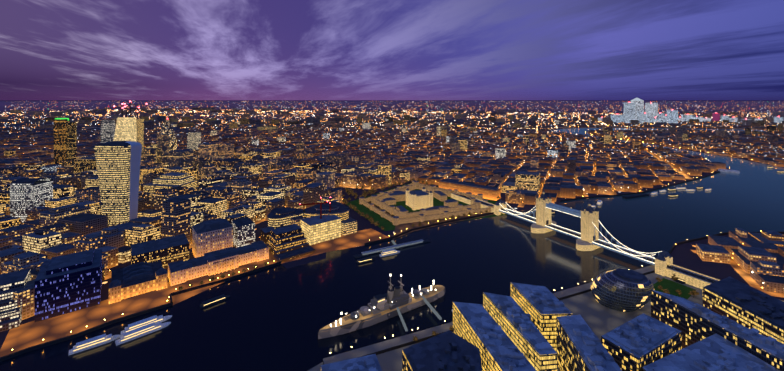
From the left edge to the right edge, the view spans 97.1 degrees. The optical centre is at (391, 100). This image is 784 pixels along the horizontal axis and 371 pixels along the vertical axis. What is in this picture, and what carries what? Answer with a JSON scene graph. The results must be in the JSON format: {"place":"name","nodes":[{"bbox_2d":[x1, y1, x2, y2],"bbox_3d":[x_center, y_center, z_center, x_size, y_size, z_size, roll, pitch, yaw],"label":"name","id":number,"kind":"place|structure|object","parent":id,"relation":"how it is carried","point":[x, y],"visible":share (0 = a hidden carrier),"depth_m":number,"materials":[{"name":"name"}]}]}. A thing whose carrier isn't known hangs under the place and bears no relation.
{"place":"outdoors","nodes":[
{"label":"outdoors","id":0,"kind":"place"},
{"bbox_2d":[0,90,782,110],"bbox_3d":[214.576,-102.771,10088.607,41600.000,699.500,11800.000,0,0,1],"label":"skyline","id":1,"kind":"structure","parent":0,"point":[151,103],"depth_m":8591.19},
{"bbox_2d":[0,128,783,370],"bbox_3d":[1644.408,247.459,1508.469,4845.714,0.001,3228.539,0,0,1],"label":"river water","id":2,"kind":"structure","parent":0,"point":[277,317],"depth_m":483.69,"materials":[{"name":"blue liquid"}]},
{"bbox_2d":[318,274,444,338],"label":"warship","id":3,"kind":"object","parent":2,"relation":"on","point":[394,302],"visible":1,"depth_m":393.71,"materials":[{"name":"metal"}]},
{"bbox_2d":[68,167,783,355],"bbox_3d":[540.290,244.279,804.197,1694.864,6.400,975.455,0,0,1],"label":"boats","id":4,"kind":"object","parent":2,"relation":"on","point":[138,329],"visible":0.75,"depth_m":388.14,"materials":[{"name":"metal"}]},
{"bbox_2d":[0,101,783,348],"bbox_3d":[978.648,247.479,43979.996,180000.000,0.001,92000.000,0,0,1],"label":"ground","id":5,"kind":"structure","parent":0,"point":[684,256],"depth_m":9337.77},
{"bbox_2d":[10,101,200,226],"bbox_3d":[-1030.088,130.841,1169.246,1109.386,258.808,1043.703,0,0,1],"label":"skyscrapers","id":6,"kind":"structure","parent":5,"relation":"on","point":[115,161],"depth_m":709.23,"materials":[{"name":"metal"}]},
{"bbox_2d":[0,179,499,356],"bbox_3d":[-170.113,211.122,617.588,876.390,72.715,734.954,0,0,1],"label":"waterfront buildings","id":7,"kind":"structure","parent":5,"relation":"on","point":[68,288],"depth_m":478.13,"materials":[{"name":"beige stone"}]},
{"bbox_2d":[0,107,783,319],"bbox_3d":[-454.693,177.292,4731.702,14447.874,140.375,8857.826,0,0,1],"label":"city blocks","id":8,"kind":"structure","parent":5,"relation":"on","point":[237,179],"depth_m":1180.17,"materials":[{"name":"brown brick"}]},
{"bbox_2d":[1,109,783,287],"bbox_3d":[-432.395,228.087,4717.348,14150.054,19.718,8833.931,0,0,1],"label":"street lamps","id":9,"kind":"object","parent":8,"relation":"on","point":[428,141],"visible":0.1,"depth_m":4029.23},
{"bbox_2d":[0,144,783,361],"bbox_3d":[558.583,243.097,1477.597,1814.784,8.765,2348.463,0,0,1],"label":"quay walls and lamps","id":10,"kind":"structure","parent":5,"relation":"on","point":[35,347],"depth_m":467.15,"materials":[{"name":"stone"}]},
{"bbox_2d":[346,180,507,238],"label":"tower of london","id":11,"kind":"structure","parent":5,"relation":"on","point":[401,209],"depth_m":778.93,"materials":[{"name":"stone"}]},
{"bbox_2d":[178,178,698,340],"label":"trees","id":12,"kind":"object","parent":5,"relation":"on","point":[348,191],"visible":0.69,"depth_m":703.61,"materials":[{"name":"green plant"}]},
{"bbox_2d":[172,98,783,158],"bbox_3d":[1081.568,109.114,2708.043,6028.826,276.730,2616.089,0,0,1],"label":"distant buildings","id":13,"kind":"structure","parent":5,"relation":"on","point":[633,109],"depth_m":3557.09,"materials":[{"name":"grey glass"}]},
{"bbox_2d":[308,265,783,370],"bbox_3d":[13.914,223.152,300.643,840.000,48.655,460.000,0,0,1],"label":"buildings","id":14,"kind":"structure","parent":5,"relation":"on","point":[624,320],"depth_m":318.83,"materials":[{"name":"blue glass"}]},
{"bbox_2d":[451,189,783,301],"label":"bridge","id":15,"kind":"structure","parent":5,"relation":"on","point":[588,215],"depth_m":586.16,"materials":[{"name":"stone"}]},
{"bbox_2d":[452,193,717,283],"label":"bridge deck","id":16,"kind":"structure","parent":15,"relation":"on","point":[693,274],"depth_m":542.80,"materials":[{"name":"concrete"}]},
{"bbox_2d":[0,0,783,100],"label":"sky","id":17,"kind":"structure","parent":0,"point":[568,50],"materials":[{"name":"purple"}]},
{"bbox_2d":[3,101,783,157],"bbox_3d":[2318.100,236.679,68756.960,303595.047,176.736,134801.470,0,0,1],"label":"city lights","id":18,"kind":"object","parent":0,"point":[439,124],"visible":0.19,"depth_m":4730.30},
{"bbox_2d":[105,123,783,297],"bbox_3d":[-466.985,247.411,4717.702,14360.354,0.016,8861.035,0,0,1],"label":"street","id":19,"kind":"structure","parent":0,"point":[745,276],"depth_m":909.80,"materials":[{"name":"grey asphalt"}]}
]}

